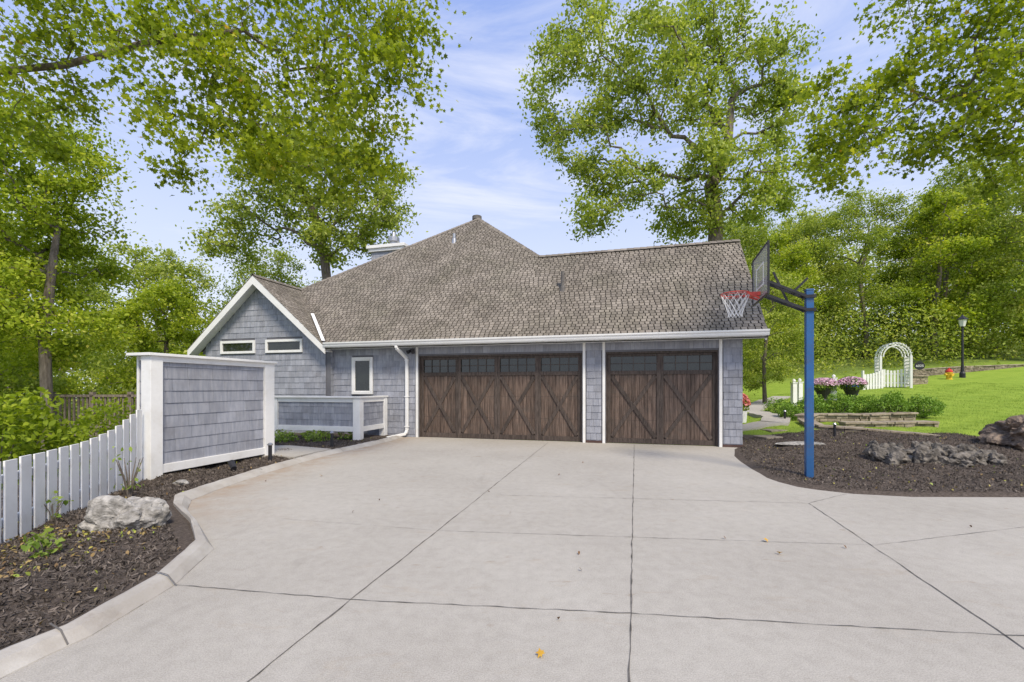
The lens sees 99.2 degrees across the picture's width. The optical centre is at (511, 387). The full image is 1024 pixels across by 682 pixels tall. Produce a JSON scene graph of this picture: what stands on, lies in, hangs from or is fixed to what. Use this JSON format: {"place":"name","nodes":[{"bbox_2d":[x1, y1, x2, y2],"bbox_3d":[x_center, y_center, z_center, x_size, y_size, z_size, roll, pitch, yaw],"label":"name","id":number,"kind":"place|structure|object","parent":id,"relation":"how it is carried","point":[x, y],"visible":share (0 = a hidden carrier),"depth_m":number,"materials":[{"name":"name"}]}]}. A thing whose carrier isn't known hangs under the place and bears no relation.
{"place":"outdoors","nodes":[
{"label":"outdoors","id":0,"kind":"place"},
{"bbox_2d":[0,437,1023,681],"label":"driveway","id":1,"kind":"structure","parent":0,"point":[798,573],"depth_m":3.40,"materials":[{"name":"concrete"}]},
{"bbox_2d":[535,648,543,657],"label":"fallen leaf","id":2,"kind":"object","parent":1,"relation":"on","point":[539,652],"visible":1,"depth_m":2.42,"materials":[{"name":"yellow plant"}]},
{"bbox_2d":[0,336,1023,678],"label":"ground","id":3,"kind":"structure","parent":0,"point":[182,532],"depth_m":7.90,"materials":[{"name":"brown soil"}]},
{"bbox_2d":[0,383,87,488],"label":"broadleaf shrub","id":4,"kind":"object","parent":3,"relation":"on","point":[40,426],"visible":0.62,"depth_m":7.31,"materials":[{"name":"green plant"}]},
{"bbox_2d":[0,213,87,459],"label":"woodland tree","id":5,"kind":"object","parent":3,"relation":"on","point":[35,383],"visible":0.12,"depth_m":18.60,"materials":[{"name":"green plant"}]},
{"bbox_2d":[1,249,105,435],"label":"woodland tree","id":6,"kind":"object","parent":3,"relation":"on","point":[70,379],"visible":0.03,"depth_m":26.10,"materials":[{"name":"green plant"}]},
{"bbox_2d":[0,409,141,542],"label":"picket fence","id":7,"kind":"object","parent":3,"relation":"on","point":[106,453],"visible":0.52,"depth_m":5.03,"materials":[{"name":"white paint"}]},
{"bbox_2d":[0,220,145,420],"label":"woodland tree","id":8,"kind":"object","parent":3,"relation":"on","point":[97,293],"visible":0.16,"depth_m":33.44,"materials":[{"name":"green plant"}]},
{"bbox_2d":[0,84,156,463],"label":"shade tree","id":9,"kind":"object","parent":3,"relation":"on","point":[35,211],"visible":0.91,"depth_m":13.68,"materials":[{"name":"green plant"}]},
{"bbox_2d":[53,392,136,441],"bbox_3d":[-13.246,1.875,14.872,3.500,3.450,1.600,0,0,-8],"label":"deck railing","id":10,"kind":"object","parent":3,"relation":"on","point":[128,395],"visible":0.32,"depth_m":14.07,"materials":[{"name":"wood"}]},
{"bbox_2d":[59,396,135,469],"bbox_3d":[-10.402,1.327,10.992,1.789,2.219,1.567,0,0,0],"label":"broadleaf shrub","id":11,"kind":"object","parent":3,"relation":"on","point":[89,420],"visible":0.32,"depth_m":10.75,"materials":[{"name":"green plant"}]},
{"bbox_2d":[79,274,214,422],"bbox_3d":[-19.028,-0.925,24.210,7.613,10.929,7.159,0,0,0],"label":"woodland tree","id":12,"kind":"object","parent":3,"relation":"on","point":[165,294],"visible":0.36,"depth_m":23.26,"materials":[{"name":"green plant"}]},
{"bbox_2d":[76,232,229,411],"bbox_3d":[-23.839,-2.906,30.277,9.235,15.046,9.926,0,0,29],"label":"woodland tree","id":13,"kind":"object","parent":3,"relation":"on","point":[167,271],"visible":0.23,"depth_m":28.99,"materials":[{"name":"green plant"}]},
{"bbox_2d":[126,352,277,479],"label":"privacy wall","id":14,"kind":"structure","parent":3,"relation":"on","point":[197,411],"depth_m":7.71,"materials":[{"name":"grey wood"}]},
{"bbox_2d":[0,436,405,678],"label":"kerb","id":15,"kind":"structure","parent":3,"relation":"on","point":[29,651],"depth_m":3.08,"materials":[{"name":"concrete"}]},
{"bbox_2d":[0,0,471,219],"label":"maple tree","id":16,"kind":"object","parent":3,"relation":"on","point":[388,51],"visible":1,"depth_m":6.77,"materials":[{"name":"green plant"}]},
{"bbox_2d":[182,244,309,336],"bbox_3d":[-17.206,-2.897,31.107,8.831,14.354,9.556,0,0,29],"label":"woodland tree","id":17,"kind":"object","parent":3,"relation":"on","point":[275,273],"visible":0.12,"depth_m":29.86,"materials":[{"name":"green plant"}]},
{"bbox_2d":[249,445,330,458],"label":"walkway","id":18,"kind":"structure","parent":3,"relation":"on","point":[296,452],"depth_m":9.58,"materials":[{"name":"concrete"}]},
{"bbox_2d":[175,98,428,279],"bbox_3d":[-10.891,-6.614,22.918,12.993,17.214,7.710,0,0,20],"label":"shade tree","id":19,"kind":"object","parent":3,"relation":"on","point":[319,232],"visible":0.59,"depth_m":22.35,"materials":[{"name":"green plant"}]},
{"bbox_2d":[274,396,387,439],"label":"screen wall","id":20,"kind":"structure","parent":3,"relation":"on","point":[357,416],"depth_m":12.34,"materials":[{"name":"grey wood"}]},
{"bbox_2d":[187,215,769,447],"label":"house","id":21,"kind":"structure","parent":3,"relation":"on","point":[476,326],"depth_m":12.73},
{"bbox_2d":[220,340,255,353],"bbox_3d":[-9.169,-1.335,14.580,1.420,0.430,0.100,0,0,15],"label":"window","id":22,"kind":"structure","parent":21,"relation":"in","point":[247,346],"depth_m":14.56,"materials":[{"name":"white paint"}]},
{"bbox_2d":[265,339,302,352],"bbox_3d":[-7.376,-1.335,14.106,1.430,0.430,0.100,0,0,15],"label":"window","id":23,"kind":"structure","parent":21,"relation":"in","point":[277,345],"depth_m":14.08,"materials":[{"name":"white paint"}]},
{"bbox_2d":[352,357,372,393],"bbox_3d":[-4.647,-0.355,13.551,0.730,1.150,0.100,0,0,15],"label":"window","id":24,"kind":"structure","parent":21,"relation":"in","point":[362,367],"depth_m":13.54,"materials":[{"name":"white paint"}]},
{"bbox_2d":[419,353,581,441],"bbox_3d":[-0.419,0.280,12.548,4.900,2.440,0.150,0,0,15],"label":"garage door","id":25,"kind":"structure","parent":21,"relation":"in","point":[493,396],"depth_m":12.51,"materials":[{"name":"brown wood"}]},
{"bbox_2d":[606,350,717,446],"bbox_3d":[3.880,0.280,11.413,2.805,2.440,0.150,0,0,15],"label":"garage door","id":26,"kind":"structure","parent":21,"relation":"in","point":[653,397],"depth_m":11.38,"materials":[{"name":"brown wood"}]},
{"bbox_2d":[0,432,1022,624],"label":"leaf debris","id":27,"kind":"object","parent":3,"relation":"on","point":[11,572],"visible":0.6,"depth_m":4.08,"materials":[{"name":"plant"}]},
{"bbox_2d":[0,429,1023,648],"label":"mulch","id":28,"kind":"object","parent":3,"relation":"on","point":[102,565],"visible":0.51,"depth_m":6.20,"materials":[{"name":"brown plant"}]},
{"bbox_2d":[23,528,53,542],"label":"seedling","id":29,"kind":"object","parent":28,"relation":"on","point":[44,533],"visible":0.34,"depth_m":4.05,"materials":[{"name":"green plant"}]},
{"bbox_2d":[23,533,55,549],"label":"seedling","id":30,"kind":"object","parent":28,"relation":"on","point":[42,539],"visible":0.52,"depth_m":3.86,"materials":[{"name":"green plant"}]},
{"bbox_2d":[21,534,64,558],"bbox_3d":[-3.982,1.385,3.721,0.206,0.292,0.248,0,0,22],"label":"seedling","id":31,"kind":"object","parent":28,"relation":"on","point":[32,546],"visible":0.84,"depth_m":3.69,"materials":[{"name":"green plant"}]},
{"bbox_2d":[44,490,73,520],"bbox_3d":[-4.968,1.335,4.758,0.246,0.391,0.233,0,0,-16],"label":"seedling","id":32,"kind":"object","parent":28,"relation":"on","point":[65,503],"visible":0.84,"depth_m":4.75,"materials":[{"name":"green plant"}]},
{"bbox_2d":[77,495,171,533],"bbox_3d":[-4.004,1.374,4.567,0.796,0.560,0.511,0,0,-11],"label":"boulder","id":33,"kind":"object","parent":28,"relation":"on","point":[104,512],"visible":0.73,"depth_m":4.40,"materials":[{"name":"stone"}]},
{"bbox_2d":[110,446,144,497],"bbox_3d":[-5.042,1.148,5.763,0.354,0.769,0.396,0,0,-22],"label":"seedling","id":34,"kind":"object","parent":28,"relation":"on","point":[128,488],"visible":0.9,"depth_m":5.73,"materials":[{"name":"green plant"}]},
{"bbox_2d":[173,480,188,485],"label":"stone","id":35,"kind":"object","parent":28,"relation":"on","point":[181,482],"visible":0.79,"depth_m":6.41,"materials":[{"name":"stone"}]},
{"bbox_2d":[228,460,236,469],"bbox_3d":[-4.844,1.407,7.556,0.200,0.287,0.110,0,0,38],"label":"spotlight","id":36,"kind":"object","parent":28,"relation":"on","point":[232,464],"visible":0.78,"depth_m":7.52,"materials":[{"name":"black metal"}]},
{"bbox_2d":[267,443,272,460],"bbox_3d":[-4.750,1.345,8.550,0.110,0.510,0.110,0,0,0],"label":"path light","id":37,"kind":"object","parent":28,"relation":"on","point":[270,451],"visible":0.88,"depth_m":8.52,"materials":[{"name":"black metal"}]},
{"bbox_2d":[274,430,298,442],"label":"ground cover plant","id":38,"kind":"object","parent":28,"relation":"on","point":[290,435],"visible":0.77,"depth_m":11.55,"materials":[{"name":"green plant"}]},
{"bbox_2d":[300,430,330,438],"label":"ground cover plant","id":39,"kind":"object","parent":28,"relation":"on","point":[307,432],"visible":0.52,"depth_m":12.24,"materials":[{"name":"green plant"}]},
{"bbox_2d":[304,430,329,441],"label":"ground cover plant","id":40,"kind":"object","parent":28,"relation":"on","point":[310,435],"visible":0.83,"depth_m":11.59,"materials":[{"name":"green plant"}]},
{"bbox_2d":[330,431,333,446],"bbox_3d":[-4.300,1.325,10.400,0.110,0.550,0.110,0,0,0],"label":"path light","id":41,"kind":"object","parent":28,"relation":"on","point":[331,438],"visible":0.88,"depth_m":10.38,"materials":[{"name":"black metal"}]},
{"bbox_2d":[337,432,352,438],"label":"ground cover plant","id":42,"kind":"object","parent":28,"relation":"on","point":[345,435],"visible":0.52,"depth_m":12.22,"materials":[{"name":"green plant"}]},
{"bbox_2d":[775,441,825,445],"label":"stepping stone","id":43,"kind":"object","parent":28,"relation":"on","point":[796,443],"visible":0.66,"depth_m":10.36,"materials":[{"name":"stone"}]},
{"bbox_2d":[833,423,835,436],"bbox_3d":[8.300,1.145,11.200,0.100,0.460,0.100,0,0,0],"label":"path light","id":44,"kind":"object","parent":28,"relation":"on","point":[834,429],"visible":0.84,"depth_m":11.18,"materials":[{"name":"black metal"}]},
{"bbox_2d":[862,440,885,459],"bbox_3d":[7.280,1.329,8.746,0.298,0.525,0.431,0,0,15],"label":"bed rock","id":45,"kind":"object","parent":28,"relation":"on","point":[873,445],"visible":0.63,"depth_m":8.68,"materials":[{"name":"grey stone"}]},
{"bbox_2d":[879,443,888,447],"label":"bed rock","id":46,"kind":"object","parent":28,"relation":"on","point":[885,444],"visible":0.06,"depth_m":8.98,"materials":[{"name":"grey stone"}]},
{"bbox_2d":[871,446,906,464],"bbox_3d":[7.339,1.389,8.455,0.540,0.489,0.391,0,0,24],"label":"bed rock","id":47,"kind":"object","parent":28,"relation":"on","point":[898,454],"visible":0.81,"depth_m":8.41,"materials":[{"name":"grey stone"}]},
{"bbox_2d":[888,450,912,464],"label":"bed rock","id":48,"kind":"object","parent":28,"relation":"on","point":[907,459],"visible":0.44,"depth_m":8.29,"materials":[{"name":"grey stone"}]},
{"bbox_2d":[896,443,912,454],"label":"bed rock","id":49,"kind":"object","parent":28,"relation":"on","point":[901,446],"visible":0.16,"depth_m":8.62,"materials":[{"name":"grey stone"}]},
{"bbox_2d":[908,441,929,449],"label":"bed rock","id":50,"kind":"object","parent":28,"relation":"on","point":[914,444],"visible":0.21,"depth_m":9.13,"materials":[{"name":"grey stone"}]},
{"bbox_2d":[912,444,937,463],"bbox_3d":[7.825,1.341,8.222,0.503,0.505,0.348,0,0,32],"label":"bed rock","id":51,"kind":"object","parent":28,"relation":"on","point":[922,453],"visible":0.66,"depth_m":8.15,"materials":[{"name":"grey stone"}]},
{"bbox_2d":[920,441,932,448],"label":"bed rock","id":52,"kind":"object","parent":28,"relation":"on","point":[928,443],"visible":0.09,"depth_m":9.15,"materials":[{"name":"grey stone"}]},
{"bbox_2d":[929,448,949,465],"bbox_3d":[8.019,1.365,8.210,0.460,0.450,0.341,0,0,32],"label":"bed rock","id":53,"kind":"object","parent":28,"relation":"on","point":[942,459],"visible":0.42,"depth_m":8.12,"materials":[{"name":"grey stone"}]},
{"bbox_2d":[931,442,957,457],"bbox_3d":[8.614,1.336,8.726,0.468,0.456,0.538,0,0,2],"label":"bed rock","id":54,"kind":"object","parent":28,"relation":"on","point":[946,450],"visible":0.34,"depth_m":8.58,"materials":[{"name":"grey stone"}]},
{"bbox_2d":[948,452,974,467],"bbox_3d":[8.294,1.399,8.099,0.487,0.352,0.365,0,0,-25],"label":"bed rock","id":55,"kind":"object","parent":28,"relation":"on","point":[956,459],"visible":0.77,"depth_m":8.02,"materials":[{"name":"grey stone"}]},
{"bbox_2d":[953,443,975,452],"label":"bed rock","id":56,"kind":"object","parent":28,"relation":"on","point":[961,447],"visible":0.28,"depth_m":8.52,"materials":[{"name":"grey stone"}]},
{"bbox_2d":[959,451,986,464],"bbox_3d":[8.712,1.377,8.280,0.434,0.336,0.346,0,0,8],"label":"bed rock","id":57,"kind":"object","parent":28,"relation":"on","point":[976,458],"visible":0.78,"depth_m":8.17,"materials":[{"name":"grey stone"}]},
{"bbox_2d":[976,449,996,462],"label":"bed rock","id":58,"kind":"object","parent":28,"relation":"on","point":[986,453],"visible":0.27,"depth_m":8.32,"materials":[{"name":"grey stone"}]},
{"bbox_2d":[987,452,1007,465],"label":"bed rock","id":59,"kind":"object","parent":28,"relation":"on","point":[994,458],"visible":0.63,"depth_m":8.15,"materials":[{"name":"grey stone"}]},
{"bbox_2d":[977,415,1023,450],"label":"boulder","id":60,"kind":"object","parent":28,"relation":"on","point":[1008,431],"visible":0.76,"depth_m":9.82,"materials":[{"name":"grey stone"}]},
{"bbox_2d":[0,282,1023,473],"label":"undergrowth","id":61,"kind":"object","parent":3,"relation":"on","point":[941,340],"visible":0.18,"depth_m":32.81,"materials":[{"name":"green plant"}]},
{"bbox_2d":[5,208,1023,419],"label":"woodland","id":62,"kind":"object","parent":3,"relation":"on","point":[76,373],"visible":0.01,"depth_m":50.16,"materials":[{"name":"green plant"}]},
{"bbox_2d":[511,0,834,244],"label":"shade tree","id":63,"kind":"object","parent":3,"relation":"on","point":[685,58],"visible":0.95,"depth_m":20.38,"materials":[{"name":"green plant"}]},
{"bbox_2d":[742,393,750,422],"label":"flowering plant","id":64,"kind":"object","parent":3,"relation":"on","point":[746,402],"visible":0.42,"depth_m":14.44,"materials":[{"name":"pink plant"}]},
{"bbox_2d":[723,206,777,304],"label":"woodland tree","id":65,"kind":"object","parent":3,"relation":"on","point":[768,224],"visible":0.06,"depth_m":42.59,"materials":[{"name":"green plant"}]},
{"bbox_2d":[705,220,809,361],"bbox_3d":[17.518,-7.168,33.792,8.600,12.919,7.948,0,0,-3],"label":"woodland tree","id":66,"kind":"object","parent":3,"relation":"on","point":[755,243],"visible":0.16,"depth_m":32.99,"materials":[{"name":"green plant"}]},
{"bbox_2d":[720,240,815,477],"bbox_3d":[4.313,-0.335,7.404,1.037,3.970,1.207,0,0,-33],"label":"basketball hoop","id":67,"kind":"object","parent":3,"relation":"on","point":[808,309],"visible":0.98,"depth_m":7.18,"materials":[{"name":"blue paint"}]},
{"bbox_2d":[753,435,782,438],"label":"retaining wall","id":68,"kind":"structure","parent":3,"relation":"on","point":[765,436],"depth_m":11.55,"materials":[{"name":"stone"}]},
{"bbox_2d":[761,429,785,432],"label":"retaining wall","id":69,"kind":"structure","parent":3,"relation":"on","point":[773,430],"depth_m":12.54,"materials":[{"name":"stone"}]},
{"bbox_2d":[762,397,793,413],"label":"boxwood shrub","id":70,"kind":"object","parent":3,"relation":"on","point":[778,401],"visible":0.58,"depth_m":16.16,"materials":[{"name":"green plant"}]},
{"bbox_2d":[742,259,821,402],"bbox_3d":[11.454,-2.368,19.731,4.083,6.652,4.388,0,0,21],"label":"woodland tree","id":71,"kind":"object","parent":3,"relation":"on","point":[753,364],"visible":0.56,"depth_m":19.06,"materials":[{"name":"green plant"}]},
{"bbox_2d":[749,226,830,362],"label":"woodland tree","id":72,"kind":"object","parent":3,"relation":"on","point":[795,259],"visible":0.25,"depth_m":34.68,"materials":[{"name":"green plant"}]},
{"bbox_2d":[776,402,803,420],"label":"boxwood shrub","id":73,"kind":"object","parent":3,"relation":"on","point":[791,414],"visible":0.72,"depth_m":14.54,"materials":[{"name":"green plant"}]},
{"bbox_2d":[791,379,797,404],"bbox_3d":[12.300,0.335,19.000,0.220,1.400,0.220,0,0,0],"label":"fence post","id":74,"kind":"object","parent":3,"relation":"on","point":[794,391],"visible":0.82,"depth_m":18.91,"materials":[{"name":"white paint"}]},
{"bbox_2d":[797,378,803,400],"bbox_3d":[12.750,0.302,19.300,0.220,1.400,0.220,0,0,0],"label":"fence post","id":75,"kind":"object","parent":3,"relation":"on","point":[799,388],"visible":0.67,"depth_m":19.21,"materials":[{"name":"white paint"}]},
{"bbox_2d":[756,208,856,360],"bbox_3d":[25.714,-8.991,38.984,8.882,13.462,8.263,0,0,-4],"label":"woodland tree","id":76,"kind":"object","parent":3,"relation":"on","point":[809,229],"visible":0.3,"depth_m":37.55,"materials":[{"name":"green plant"}]},
{"bbox_2d":[793,394,828,413],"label":"boxwood shrub","id":77,"kind":"object","parent":3,"relation":"on","point":[821,407],"visible":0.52,"depth_m":14.83,"materials":[{"name":"green plant"}]},
{"bbox_2d":[767,205,859,334],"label":"woodland tree","id":78,"kind":"object","parent":3,"relation":"on","point":[804,215],"visible":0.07,"depth_m":44.80,"materials":[{"name":"green plant"}]},
{"bbox_2d":[797,418,830,430],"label":"retaining wall","id":79,"kind":"structure","parent":3,"relation":"on","point":[801,420],"depth_m":13.17,"materials":[{"name":"stone"}]},
{"bbox_2d":[814,377,839,399],"bbox_3d":[14.279,0.056,20.010,1.342,1.071,1.037,0,0,0],"label":"flower pot","id":80,"kind":"object","parent":3,"relation":"on","point":[830,384],"visible":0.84,"depth_m":19.74,"materials":[{"name":"pink plant"}]},
{"bbox_2d":[830,374,837,399],"bbox_3d":[15.000,0.129,20.300,0.220,1.450,0.220,0,0,0],"label":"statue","id":81,"kind":"object","parent":3,"relation":"on","point":[833,376],"visible":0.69,"depth_m":20.21,"materials":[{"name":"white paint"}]},
{"bbox_2d":[823,391,858,412],"bbox_3d":[11.195,0.654,14.931,1.038,1.079,1.033,0,0,-41],"label":"boxwood shrub","id":82,"kind":"object","parent":3,"relation":"on","point":[849,405],"visible":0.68,"depth_m":14.77,"materials":[{"name":"green plant"}]},
{"bbox_2d":[837,375,867,398],"bbox_3d":[15.596,-0.007,19.989,1.210,1.094,1.159,0,0,37],"label":"flower pot","id":83,"kind":"object","parent":3,"relation":"on","point":[848,381],"visible":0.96,"depth_m":19.77,"materials":[{"name":"pink plant"}]},
{"bbox_2d":[794,412,918,422],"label":"retaining wall","id":84,"kind":"structure","parent":3,"relation":"on","point":[877,416],"depth_m":13.76,"materials":[{"name":"stone"}]},
{"bbox_2d":[838,394,879,412],"bbox_3d":[12.082,0.668,15.102,1.296,0.857,1.034,0,0,0],"label":"boxwood shrub","id":85,"kind":"object","parent":3,"relation":"on","point":[863,403],"visible":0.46,"depth_m":14.90,"materials":[{"name":"green plant"}]},
{"bbox_2d":[861,370,882,389],"bbox_3d":[19.730,-0.308,23.805,1.180,1.307,0.110,0,0,0],"label":"picket fence","id":86,"kind":"object","parent":3,"relation":"on","point":[873,380],"visible":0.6,"depth_m":23.79,"materials":[{"name":"white paint"}]},
{"bbox_2d":[815,424,939,435],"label":"retaining wall","id":87,"kind":"structure","parent":3,"relation":"on","point":[841,428],"depth_m":11.76,"materials":[{"name":"stone"}]},
{"bbox_2d":[802,186,961,358],"bbox_3d":[30.025,-9.909,36.755,10.153,15.252,9.383,0,0,-4],"label":"woodland tree","id":88,"kind":"object","parent":3,"relation":"on","point":[879,234],"visible":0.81,"depth_m":35.70,"materials":[{"name":"green plant"}]},
{"bbox_2d":[744,382,1023,434],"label":"lawn grass","id":89,"kind":"structure","parent":3,"relation":"on","point":[788,394],"depth_m":17.58,"materials":[{"name":"green plant"}]},
{"bbox_2d":[837,420,939,427],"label":"retaining wall","id":90,"kind":"structure","parent":3,"relation":"on","point":[914,423],"depth_m":12.57,"materials":[{"name":"stone"}]},
{"bbox_2d":[866,391,913,417],"bbox_3d":[12.440,0.669,14.467,1.230,1.064,1.139,0,0,24],"label":"boxwood shrub","id":91,"kind":"object","parent":3,"relation":"on","point":[883,405],"visible":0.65,"depth_m":14.29,"materials":[{"name":"green plant"}]},
{"bbox_2d":[879,390,908,411],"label":"boxwood shrub","id":92,"kind":"object","parent":3,"relation":"on","point":[893,401],"visible":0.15,"depth_m":14.76,"materials":[{"name":"green plant"}]},
{"bbox_2d":[766,0,1023,212],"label":"maple tree","id":93,"kind":"object","parent":3,"relation":"on","point":[995,64],"visible":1,"depth_m":7.82,"materials":[{"name":"green plant"}]},
{"bbox_2d":[874,342,924,387],"bbox_3d":[21.250,-1.093,23.899,1.960,2.691,0.880,0,0,22],"label":"garden arbor","id":94,"kind":"object","parent":3,"relation":"on","point":[908,370],"visible":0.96,"depth_m":23.89,"materials":[{"name":"white paint"}]},
{"bbox_2d":[899,375,928,384],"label":"retaining wall","id":95,"kind":"structure","parent":3,"relation":"on","point":[917,379],"depth_m":24.59,"materials":[{"name":"stone"}]},
{"bbox_2d":[906,394,946,417],"bbox_3d":[13.777,0.653,14.487,1.223,0.907,1.144,0,0,0],"label":"boxwood shrub","id":96,"kind":"object","parent":3,"relation":"on","point":[931,404],"visible":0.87,"depth_m":14.35,"materials":[{"name":"green plant"}]},
{"bbox_2d":[851,179,1023,356],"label":"woodland tree","id":97,"kind":"object","parent":3,"relation":"on","point":[930,199],"visible":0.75,"depth_m":33.83,"materials":[{"name":"green plant"}]},
{"bbox_2d":[869,174,1022,352],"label":"woodland tree","id":98,"kind":"object","parent":3,"relation":"on","point":[949,272],"visible":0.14,"depth_m":37.93,"materials":[{"name":"green plant"}]},
{"bbox_2d":[944,368,953,379],"bbox_3d":[25.800,-0.729,25.678,0.500,0.820,0.396,0,0,0],"label":"fire hydrant","id":99,"kind":"object","parent":3,"relation":"on","point":[948,373],"visible":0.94,"depth_m":25.61,"materials":[{"name":"yellow metal"}]},
{"bbox_2d":[890,145,1023,348],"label":"woodland tree","id":100,"kind":"object","parent":3,"relation":"on","point":[951,178],"visible":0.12,"depth_m":40.79,"materials":[{"name":"green plant"}]},
{"bbox_2d":[957,315,968,377],"bbox_3d":[26.900,-2.327,26.000,0.540,4.000,0.468,0,0,0],"label":"street lamp","id":101,"kind":"object","parent":3,"relation":"on","point":[962,320],"visible":0.92,"depth_m":25.95,"materials":[{"name":"black metal"}]},
{"bbox_2d":[913,364,1023,375],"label":"retaining wall","id":102,"kind":"structure","parent":3,"relation":"on","point":[937,371],"depth_m":27.80,"materials":[{"name":"stone"}]},
{"bbox_2d":[936,185,1023,348],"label":"woodland tree","id":103,"kind":"object","parent":3,"relation":"on","point":[998,252],"visible":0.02,"depth_m":44.70,"materials":[{"name":"green plant"}]},
{"bbox_2d":[949,173,1023,346],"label":"woodland tree","id":104,"kind":"object","parent":3,"relation":"on","point":[998,226],"visible":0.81,"depth_m":31.93,"materials":[{"name":"green plant"}]},
{"bbox_2d":[961,152,1023,326],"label":"woodland tree","id":105,"kind":"object","parent":3,"relation":"on","point":[1011,178],"visible":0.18,"depth_m":35.68,"materials":[{"name":"green plant"}]},
{"bbox_2d":[0,0,1023,397],"label":"sky","id":106,"kind":"structure","parent":0,"point":[476,161],"materials":[{"name":"blue"}]},
{"bbox_2d":[742,396,790,430],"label":"garden path","id":107,"kind":"structure","parent":0,"point":[769,419],"depth_m":14.54,"materials":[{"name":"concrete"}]}
]}

